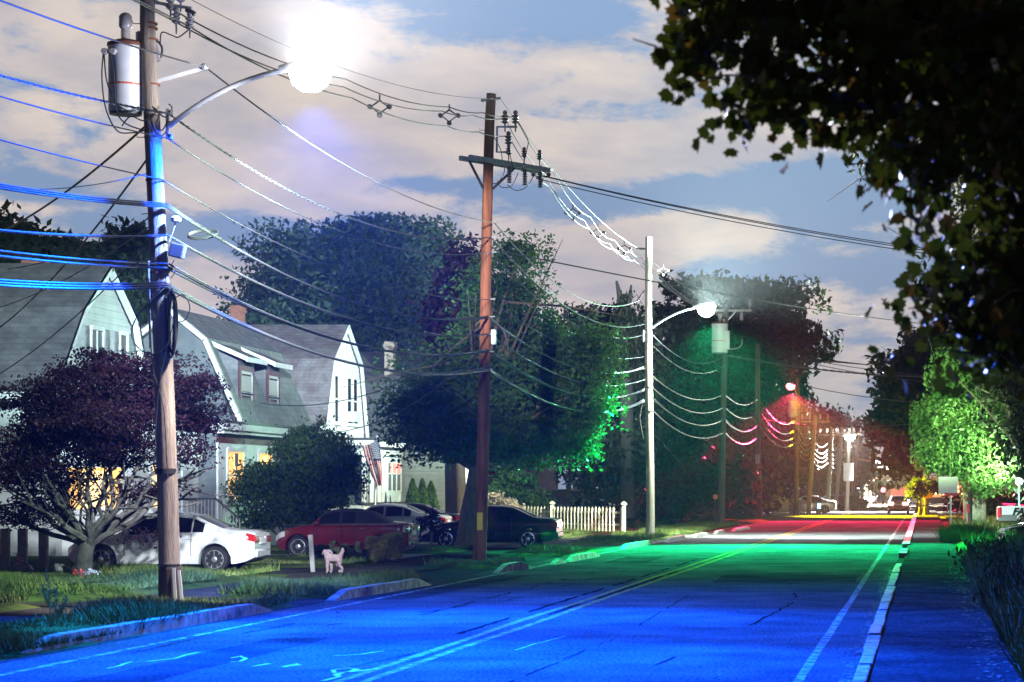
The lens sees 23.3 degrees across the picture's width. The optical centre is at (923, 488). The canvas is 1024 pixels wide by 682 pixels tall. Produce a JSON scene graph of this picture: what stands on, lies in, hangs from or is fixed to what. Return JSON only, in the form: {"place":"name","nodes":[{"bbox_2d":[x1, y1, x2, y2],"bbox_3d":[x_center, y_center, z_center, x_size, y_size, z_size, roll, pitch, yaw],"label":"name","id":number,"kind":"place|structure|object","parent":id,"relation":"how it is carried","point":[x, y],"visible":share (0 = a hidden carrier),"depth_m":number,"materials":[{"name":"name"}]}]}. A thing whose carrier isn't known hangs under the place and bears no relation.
{"place":"outdoors","nodes":[
{"label":"outdoors","id":0,"kind":"place"},
{"bbox_2d":[0,560,289,603],"bbox_3d":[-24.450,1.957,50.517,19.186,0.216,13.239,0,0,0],"label":"lawn","id":1,"kind":"structure","parent":0,"point":[72,597],"depth_m":48.06,"materials":[{"name":"green plant"}]},
{"bbox_2d":[0,528,9,569],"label":"timber post","id":2,"kind":"object","parent":1,"relation":"on","point":[5,550],"visible":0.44,"depth_m":56.92,"materials":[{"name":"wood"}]},
{"bbox_2d":[38,528,48,567],"bbox_3d":[-20.755,1.500,57.000,0.200,1.100,0.160,0,0,0],"label":"timber post","id":3,"kind":"object","parent":1,"relation":"on","point":[43,549],"visible":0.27,"depth_m":56.92,"materials":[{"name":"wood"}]},
{"bbox_2d":[0,346,250,574],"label":"japanese maple","id":4,"kind":"object","parent":1,"relation":"on","point":[93,420],"visible":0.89,"depth_m":51.84,"materials":[{"name":"purple plant"}]},
{"bbox_2d":[37,568,325,573],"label":"driveway","id":5,"kind":"structure","parent":0,"point":[287,570],"depth_m":60.42,"materials":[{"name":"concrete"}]},
{"bbox_2d":[68,512,270,569],"bbox_3d":[-18.509,1.315,59.400,4.598,1.466,2.071,0,0,0],"label":"parked car","id":6,"kind":"object","parent":5,"relation":"on","point":[205,539],"visible":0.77,"depth_m":58.56,"materials":[{"name":"white paint"}]},
{"bbox_2d":[10,555,398,567],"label":"lawn","id":7,"kind":"structure","parent":0,"point":[33,561],"depth_m":63.44,"materials":[{"name":"green plant"}]},
{"bbox_2d":[141,305,406,511],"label":"house","id":8,"kind":"structure","parent":0,"point":[317,379],"depth_m":107.66,"materials":[{"name":"white wood"}]},
{"bbox_2d":[333,373,341,424],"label":"window","id":9,"kind":"structure","parent":8,"relation":"in","point":[336,381],"depth_m":106.92,"materials":[{"name":"white glass"}]},
{"bbox_2d":[362,435,381,504],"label":"porch flag","id":10,"kind":"object","parent":8,"relation":"attached to","point":[371,451],"visible":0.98,"depth_m":103.39,"materials":[{"name":"multicoloured fabric"}]},
{"bbox_2d":[385,457,401,501],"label":"door","id":11,"kind":"structure","parent":8,"relation":"in","point":[393,477],"depth_m":110.48,"materials":[{"name":"grey"}]},
{"bbox_2d":[270,554,430,558],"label":"driveway","id":12,"kind":"structure","parent":0,"point":[409,555],"depth_m":75.00,"materials":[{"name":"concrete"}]},
{"bbox_2d":[276,508,419,554],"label":"parked car","id":13,"kind":"object","parent":12,"relation":"on","point":[350,526],"visible":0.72,"depth_m":71.77,"materials":[{"name":"red paint"}]},
{"bbox_2d":[270,545,471,553],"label":"lawn","id":14,"kind":"structure","parent":0,"point":[416,551],"depth_m":76.58,"materials":[{"name":"plant"}]},
{"bbox_2d":[219,415,371,536],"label":"rhododendron","id":15,"kind":"object","parent":14,"relation":"on","point":[307,474],"visible":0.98,"depth_m":74.68,"materials":[{"name":"green plant"}]},
{"bbox_2d":[412,501,446,544],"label":"sapling","id":16,"kind":"object","parent":14,"relation":"on","point":[431,517],"visible":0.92,"depth_m":78.96,"materials":[{"name":"green plant"}]},
{"bbox_2d":[336,228,629,547],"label":"maple tree","id":17,"kind":"object","parent":14,"relation":"on","point":[442,420],"visible":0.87,"depth_m":81.69,"materials":[{"name":"green plant"}]},
{"bbox_2d":[0,509,789,663],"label":"pavement","id":18,"kind":"structure","parent":0,"point":[432,575],"depth_m":58.30,"materials":[{"name":"concrete"}]},
{"bbox_2d":[20,603,272,653],"bbox_3d":[-11.060,1.964,35.100,0.184,0.193,10.605,0,0,1],"label":"kerb stone","id":19,"kind":"object","parent":18,"relation":"on","point":[224,613],"visible":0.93,"depth_m":34.49,"materials":[{"name":"stone"}]},
{"bbox_2d":[0,567,423,660],"bbox_3d":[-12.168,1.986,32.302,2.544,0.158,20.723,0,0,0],"label":"grass verge","id":20,"kind":"object","parent":18,"relation":"on","point":[11,655],"depth_m":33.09,"materials":[{"name":"green plant"}]},
{"bbox_2d":[40,567,68,622],"bbox_3d":[-12.295,1.517,34.198,0.404,0.794,0.126,0,0,0],"label":"tall weed","id":21,"kind":"object","parent":20,"relation":"on","point":[57,611],"visible":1,"depth_m":34.20,"materials":[{"name":"green"}]},
{"bbox_2d":[101,0,333,600],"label":"utility pole","id":22,"kind":"object","parent":20,"relation":"on","point":[134,80],"visible":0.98,"depth_m":41.55,"materials":[{"name":"brown wood"}]},
{"bbox_2d":[0,126,143,232],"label":"service drop","id":23,"kind":"object","parent":22,"relation":"attached to","point":[88,174],"visible":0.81,"depth_m":46.99,"materials":[{"name":"grey"}]},
{"bbox_2d":[0,161,145,327],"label":"service drop","id":24,"kind":"object","parent":22,"relation":"attached to","point":[96,226],"visible":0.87,"depth_m":48.27,"materials":[{"name":"grey"}]},
{"bbox_2d":[0,0,639,306],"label":"cable","id":25,"kind":"object","parent":22,"relation":"attached to","point":[13,5],"visible":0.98,"depth_m":45.06,"materials":[{"name":"grey plastic"}]},
{"bbox_2d":[0,139,643,358],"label":"cable","id":26,"kind":"object","parent":22,"relation":"attached to","point":[266,237],"visible":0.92,"depth_m":45.90,"materials":[{"name":"grey plastic"}]},
{"bbox_2d":[0,74,723,363],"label":"cable","id":27,"kind":"object","parent":22,"relation":"attached to","point":[132,107],"visible":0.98,"depth_m":47.06,"materials":[{"name":"grey plastic"}]},
{"bbox_2d":[0,96,724,373],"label":"cable","id":28,"kind":"object","parent":22,"relation":"attached to","point":[285,207],"visible":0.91,"depth_m":46.39,"materials":[{"name":"grey plastic"}]},
{"bbox_2d":[0,279,758,444],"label":"cable","id":29,"kind":"object","parent":22,"relation":"attached to","point":[86,286],"visible":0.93,"depth_m":43.55,"materials":[{"name":"grey plastic"}]},
{"bbox_2d":[0,250,758,431],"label":"cable","id":30,"kind":"object","parent":22,"relation":"attached to","point":[91,262],"visible":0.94,"depth_m":43.98,"materials":[{"name":"grey plastic"}]},
{"bbox_2d":[0,229,758,418],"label":"cable","id":31,"kind":"object","parent":22,"relation":"attached to","point":[177,241],"visible":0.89,"depth_m":46.99,"materials":[{"name":"grey plastic"}]},
{"bbox_2d":[212,579,357,598],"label":"grass verge","id":32,"kind":"object","parent":18,"relation":"on","point":[300,596],"depth_m":45.37,"materials":[{"name":"plant"}]},
{"bbox_2d":[322,548,344,572],"bbox_3d":[-14.298,1.751,58.517,0.572,0.613,0.263,0,0,10],"label":"dog","id":33,"kind":"object","parent":18,"relation":"on","point":[330,557],"visible":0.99,"depth_m":58.44},
{"bbox_2d":[365,531,404,561],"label":"box shrub","id":34,"kind":"object","parent":18,"relation":"on","point":[391,544],"visible":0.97,"depth_m":66.10,"materials":[{"name":"green plant"}]},
{"bbox_2d":[418,560,527,568],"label":"grass verge","id":35,"kind":"object","parent":18,"relation":"on","point":[457,566],"depth_m":61.91,"materials":[{"name":"plant"}]},
{"bbox_2d":[459,93,550,559],"bbox_3d":[-11.120,-4.301,65.353,1.282,12.624,3.175,0,0,38],"label":"utility pole","id":36,"kind":"object","parent":35,"relation":"on","point":[488,161],"visible":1,"depth_m":64.88,"materials":[{"name":"red wood"}]},
{"bbox_2d":[0,183,758,404],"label":"cable","id":37,"kind":"object","parent":36,"relation":"attached to","point":[93,199],"visible":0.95,"depth_m":42.43,"materials":[{"name":"grey plastic"}]},
{"bbox_2d":[132,0,722,313],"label":"primary wire","id":38,"kind":"object","parent":36,"relation":"attached to","point":[385,103],"visible":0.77,"depth_m":54.13,"materials":[{"name":"grey"}]},
{"bbox_2d":[137,0,729,316],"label":"primary wire","id":39,"kind":"object","parent":36,"relation":"attached to","point":[384,113],"visible":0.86,"depth_m":52.53,"materials":[{"name":"grey"}]},
{"bbox_2d":[154,0,727,315],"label":"primary wire","id":40,"kind":"object","parent":36,"relation":"attached to","point":[408,102],"visible":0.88,"depth_m":55.06,"materials":[{"name":"grey"}]},
{"bbox_2d":[192,0,724,306],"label":"messenger strand","id":41,"kind":"object","parent":36,"relation":"attached to","point":[430,92],"visible":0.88,"depth_m":56.59,"materials":[{"name":"grey"}]},
{"bbox_2d":[495,249,950,326],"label":"crossing wire","id":42,"kind":"object","parent":36,"relation":"attached to","point":[677,285],"visible":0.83,"depth_m":79.45,"materials":[{"name":"grey"}]},
{"bbox_2d":[536,175,921,252],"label":"crossing wire","id":43,"kind":"object","parent":36,"relation":"attached to","point":[716,218],"visible":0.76,"depth_m":71.00,"materials":[{"name":"grey"}]},
{"bbox_2d":[535,173,950,253],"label":"crossing wire","id":44,"kind":"object","parent":36,"relation":"attached to","point":[713,214],"visible":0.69,"depth_m":70.91,"materials":[{"name":"grey"}]},
{"bbox_2d":[421,505,562,547],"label":"parked car","id":45,"kind":"object","parent":18,"relation":"on","point":[513,524],"visible":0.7,"depth_m":82.06,"materials":[{"name":"black paint"}]},
{"bbox_2d":[563,535,675,544],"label":"grass verge","id":46,"kind":"object","parent":18,"relation":"on","point":[603,543],"depth_m":88.47,"materials":[{"name":"plant"}]},
{"bbox_2d":[636,237,715,534],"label":"utility pole","id":47,"kind":"object","parent":46,"relation":"on","point":[706,309],"visible":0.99,"depth_m":97.87,"materials":[{"name":"grey wood"}]},
{"bbox_2d":[660,523,740,534],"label":"grass verge","id":48,"kind":"object","parent":18,"relation":"on","point":[720,528],"depth_m":114.63,"materials":[{"name":"plant"}]},
{"bbox_2d":[711,299,751,523],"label":"utility pole","id":49,"kind":"object","parent":48,"relation":"on","point":[720,338],"visible":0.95,"depth_m":128.84,"materials":[{"name":"brown wood"}]},
{"bbox_2d":[709,515,785,523],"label":"grass verge","id":50,"kind":"object","parent":18,"relation":"on","point":[747,519],"depth_m":152.92,"materials":[{"name":"plant"}]},
{"bbox_2d":[755,343,762,517],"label":"utility pole","id":51,"kind":"object","parent":50,"relation":"on","point":[759,511],"visible":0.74,"depth_m":159.85,"materials":[{"name":"brown wood"}]},
{"bbox_2d":[359,341,468,512],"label":"house","id":52,"kind":"structure","parent":0,"point":[443,479],"depth_m":118.99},
{"bbox_2d":[0,497,915,681],"bbox_3d":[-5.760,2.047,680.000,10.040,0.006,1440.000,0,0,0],"label":"road","id":53,"kind":"structure","parent":0,"point":[715,620],"depth_m":35.82,"materials":[{"name":"grey asphalt"}]},
{"bbox_2d":[73,638,327,681],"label":"asphalt patch","id":54,"kind":"object","parent":53,"relation":"on","point":[163,670],"visible":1,"depth_m":28.54,"materials":[{"name":"grey asphalt"}]},
{"bbox_2d":[325,578,430,601],"bbox_3d":[-10.597,1.958,47.300,0.183,0.204,7.410,0,0,2],"label":"kerb stone","id":55,"kind":"object","parent":53,"relation":"on","point":[366,590],"visible":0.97,"depth_m":46.59,"materials":[{"name":"stone"}]},
{"bbox_2d":[0,515,788,675],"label":"road marking","id":56,"kind":"object","parent":53,"relation":"on","point":[2,674],"visible":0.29,"depth_m":34.75,"materials":[{"name":"white paint"}]},
{"bbox_2d":[340,574,529,600],"bbox_3d":[-9.969,2.046,50.737,1.522,0.001,13.433,0,0,0],"label":"asphalt patch","id":57,"kind":"object","parent":53,"relation":"on","point":[455,587],"visible":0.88,"depth_m":49.80,"materials":[{"name":"grey asphalt"}]},
{"bbox_2d":[333,505,871,681],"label":"road marking","id":58,"kind":"object","parent":53,"relation":"on","point":[436,649],"visible":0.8,"depth_m":36.28,"materials":[{"name":"yellow paint"}]},
{"bbox_2d":[359,505,873,681],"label":"road marking","id":59,"kind":"object","parent":53,"relation":"on","point":[455,649],"visible":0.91,"depth_m":35.76,"materials":[{"name":"paint"}]},
{"bbox_2d":[714,575,860,581],"bbox_3d":[-3.091,2.046,54.757,3.226,0.001,4.604,0,0,0],"label":"asphalt patch","id":60,"kind":"object","parent":53,"relation":"on","point":[788,578],"visible":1,"depth_m":54.77,"materials":[{"name":"grey asphalt"}]},
{"bbox_2d":[786,378,799,514],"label":"utility pole","id":61,"kind":"object","parent":53,"relation":"on","point":[793,407],"visible":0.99,"depth_m":183.84,"materials":[{"name":"brown wood"}]},
{"bbox_2d":[782,495,835,512],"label":"car","id":62,"kind":"object","parent":53,"relation":"on","point":[829,505],"visible":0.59,"depth_m":195.45,"materials":[{"name":"silver metal"}]},
{"bbox_2d":[801,414,828,514],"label":"utility pole","id":63,"kind":"object","parent":53,"relation":"on","point":[810,482],"visible":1,"depth_m":186.87,"materials":[{"name":"brown wood"}]},
{"bbox_2d":[837,428,861,510],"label":"utility pole","id":64,"kind":"object","parent":53,"relation":"on","point":[848,471],"visible":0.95,"depth_m":213.37,"materials":[{"name":"brown wood"}]},
{"bbox_2d":[793,506,911,681],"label":"road marking","id":65,"kind":"object","parent":53,"relation":"on","point":[810,661],"visible":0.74,"depth_m":36.02,"materials":[{"name":"white paint"}]},
{"bbox_2d":[838,567,1021,681],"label":"leaf litter","id":66,"kind":"object","parent":53,"relation":"on","point":[962,614],"visible":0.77,"depth_m":33.08,"materials":[{"name":"brown plant"}]},
{"bbox_2d":[418,541,518,548],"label":"driveway","id":67,"kind":"structure","parent":0,"point":[428,543],"depth_m":89.90,"materials":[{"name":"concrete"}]},
{"bbox_2d":[365,503,451,541],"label":"parked car","id":68,"kind":"object","parent":67,"relation":"on","point":[401,512],"visible":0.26,"depth_m":92.50,"materials":[{"name":"grey paint"}]},
{"bbox_2d":[15,489,1006,681],"bbox_3d":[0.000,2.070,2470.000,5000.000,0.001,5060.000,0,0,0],"label":"ground","id":69,"kind":"structure","parent":0,"point":[941,516],"depth_m":205.58,"materials":[{"name":"soil"}]},
{"bbox_2d":[0,199,91,262],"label":"broadleaf tree","id":70,"kind":"object","parent":69,"relation":"on","point":[27,243],"visible":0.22,"depth_m":117.10,"materials":[{"name":"green plant"}]},
{"bbox_2d":[0,259,198,555],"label":"house","id":71,"kind":"structure","parent":69,"relation":"on","point":[105,318],"depth_m":68.59,"materials":[{"name":"white wood"}]},
{"bbox_2d":[65,463,124,514],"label":"window","id":72,"kind":"structure","parent":71,"relation":"in","point":[115,472],"depth_m":67.37,"materials":[{"name":"yellow"}]},
{"bbox_2d":[90,325,104,366],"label":"window","id":73,"kind":"structure","parent":71,"relation":"in","point":[97,333],"depth_m":70.09,"materials":[{"name":"grey"}]},
{"bbox_2d":[44,213,172,324],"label":"broadleaf tree","id":74,"kind":"object","parent":69,"relation":"on","point":[132,250],"visible":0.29,"depth_m":111.21,"materials":[{"name":"green plant"}]},
{"bbox_2d":[141,307,334,547],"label":"house","id":75,"kind":"structure","parent":69,"relation":"on","point":[253,367],"depth_m":79.35,"materials":[{"name":"green"}]},
{"bbox_2d":[226,447,244,504],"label":"window","id":76,"kind":"structure","parent":75,"relation":"in","point":[230,464],"depth_m":76.15,"materials":[{"name":"yellow"}]},
{"bbox_2d":[213,211,472,350],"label":"broadleaf tree","id":77,"kind":"object","parent":69,"relation":"on","point":[396,267],"visible":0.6,"depth_m":129.23,"materials":[{"name":"green plant"}]},
{"bbox_2d":[407,232,540,513],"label":"broadleaf tree","id":78,"kind":"object","parent":69,"relation":"on","point":[436,308],"visible":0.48,"depth_m":117.11,"materials":[{"name":"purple plant"}]},
{"bbox_2d":[490,416,582,520],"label":"house","id":79,"kind":"structure","parent":69,"relation":"on","point":[545,477],"depth_m":152.11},
{"bbox_2d":[628,503,674,522],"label":"bush","id":80,"kind":"object","parent":69,"relation":"on","point":[663,512],"visible":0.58,"depth_m":139.56,"materials":[{"name":"green plant"}]},
{"bbox_2d":[615,367,762,521],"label":"broadleaf tree","id":81,"kind":"object","parent":69,"relation":"on","point":[682,489],"visible":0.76,"depth_m":147.18,"materials":[{"name":"green plant"}]},
{"bbox_2d":[691,377,816,515],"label":"broadleaf tree","id":82,"kind":"object","parent":69,"relation":"on","point":[777,471],"visible":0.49,"depth_m":183.21,"materials":[{"name":"green plant"}]},
{"bbox_2d":[636,268,872,512],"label":"spreading tree","id":83,"kind":"object","parent":69,"relation":"on","point":[779,333],"visible":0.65,"depth_m":201.25,"materials":[{"name":"green plant"}]},
{"bbox_2d":[774,362,824,497],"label":"broadleaf tree","id":84,"kind":"object","parent":69,"relation":"on","point":[805,394],"visible":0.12,"depth_m":199.03,"materials":[{"name":"green plant"}]},
{"bbox_2d":[799,401,885,498],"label":"broadleaf tree","id":85,"kind":"object","parent":69,"relation":"on","point":[863,478],"visible":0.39,"depth_m":258.82,"materials":[{"name":"green plant"}]},
{"bbox_2d":[860,316,982,512],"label":"broadleaf tree","id":86,"kind":"object","parent":69,"relation":"on","point":[895,441],"visible":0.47,"depth_m":185.79,"materials":[{"name":"green plant"}]},
{"bbox_2d":[904,476,942,514],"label":"broadleaf tree","id":87,"kind":"object","parent":69,"relation":"on","point":[916,489],"visible":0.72,"depth_m":175.87,"materials":[{"name":"yellow plant"}]},
{"bbox_2d":[870,500,1022,681],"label":"footpath","id":88,"kind":"structure","parent":69,"relation":"on","point":[917,628],"depth_m":34.35,"materials":[{"name":"concrete"}]},
{"bbox_2d":[876,327,1023,518],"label":"broadleaf tree","id":89,"kind":"object","parent":69,"relation":"on","point":[1013,415],"visible":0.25,"depth_m":117.64,"materials":[{"name":"green plant"}]},
{"bbox_2d":[952,542,982,554],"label":"grass bank","id":90,"kind":"structure","parent":69,"relation":"on","point":[958,544],"depth_m":83.36,"materials":[{"name":"plant"}]},
{"bbox_2d":[931,523,983,541],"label":"grass tussock","id":91,"kind":"object","parent":90,"relation":"on","point":[951,534],"depth_m":87.37,"materials":[{"name":"plant"}]},
{"bbox_2d":[956,521,1023,681],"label":"grass bank","id":92,"kind":"structure","parent":69,"relation":"on","point":[1018,667],"depth_m":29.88,"materials":[{"name":"plant"}]},
{"bbox_2d":[632,0,1023,403],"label":"maple tree","id":93,"kind":"object","parent":92,"relation":"on","point":[947,88],"visible":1,"depth_m":12.22,"materials":[{"name":"green plant"}]},
{"bbox_2d":[827,111,985,386],"bbox_3d":[1.779,-2.237,34.197,6.396,8.719,3.708,0,0,-24],"label":"vine covered tree","id":94,"kind":"object","parent":92,"relation":"on","point":[966,206],"visible":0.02,"depth_m":32.94,"materials":[{"name":"green plant"}]},
{"bbox_2d":[948,534,1020,573],"bbox_3d":[1.871,1.570,57.258,2.617,1.046,5.320,0,0,0],"label":"weed clump","id":95,"kind":"object","parent":92,"relation":"on","point":[972,545],"visible":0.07,"depth_m":57.22,"materials":[{"name":"green plant"}]},
{"bbox_2d":[973,554,1023,609],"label":"weed clump","id":96,"kind":"object","parent":92,"relation":"on","point":[1016,571],"visible":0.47,"depth_m":39.77,"materials":[{"name":"green plant"}]},
{"bbox_2d":[973,535,1023,576],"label":"weed clump","id":97,"kind":"object","parent":92,"relation":"on","point":[1003,540],"visible":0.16,"depth_m":49.49,"materials":[{"name":"green plant"}]},
{"bbox_2d":[0,0,1022,488],"label":"sky","id":98,"kind":"structure","parent":0,"point":[583,91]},
{"bbox_2d":[561,521,669,537],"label":"lawn","id":99,"kind":"structure","parent":0,"point":[642,524],"depth_m":119.57,"materials":[{"name":"plant"}]},
{"bbox_2d":[246,520,741,564],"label":"grass","id":100,"kind":"structure","parent":99,"relation":"on","point":[642,535],"depth_m":79.23,"materials":[{"name":"green plant"}]},
{"bbox_2d":[488,467,559,515],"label":"hedge","id":101,"kind":"object","parent":99,"relation":"on","point":[520,491],"visible":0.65,"depth_m":122.12,"materials":[{"name":"green plant"}]},
{"bbox_2d":[524,501,626,531],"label":"picket fence","id":102,"kind":"object","parent":99,"relation":"on","point":[553,512],"visible":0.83,"depth_m":107.96,"materials":[{"name":"white wood"}]},
{"bbox_2d":[527,301,685,528],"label":"broadleaf tree","id":103,"kind":"object","parent":99,"relation":"on","point":[606,480],"visible":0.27,"depth_m":122.20,"materials":[{"name":"green plant"}]},
{"bbox_2d":[609,281,644,517],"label":"dead tree","id":104,"kind":"object","parent":99,"relation":"on","point":[626,489],"visible":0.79,"depth_m":120.72,"materials":[{"name":"grey plant"}]},
{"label":"lawn","id":105,"kind":"structure","parent":0,"visible":0},
{"bbox_2d":[939,477,957,524],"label":"notice sign","id":106,"kind":"object","parent":105,"relation":"on","point":[948,486],"visible":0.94,"depth_m":117.88,"materials":[{"name":"metal"}]},
{"bbox_2d":[904,335,1023,521],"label":"linden tree","id":107,"kind":"object","parent":105,"relation":"on","point":[956,440],"visible":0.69,"depth_m":121.46,"materials":[{"name":"green plant"}]},
{"bbox_2d":[945,513,1021,546],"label":"grass","id":108,"kind":"structure","parent":105,"relation":"on","point":[989,521],"depth_m":99.97,"materials":[{"name":"green plant"}]},
{"bbox_2d":[994,506,1023,523],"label":"pickup truck","id":109,"kind":"object","parent":105,"relation":"on","point":[1007,514],"visible":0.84,"depth_m":104.05,"materials":[{"name":"white paint"}]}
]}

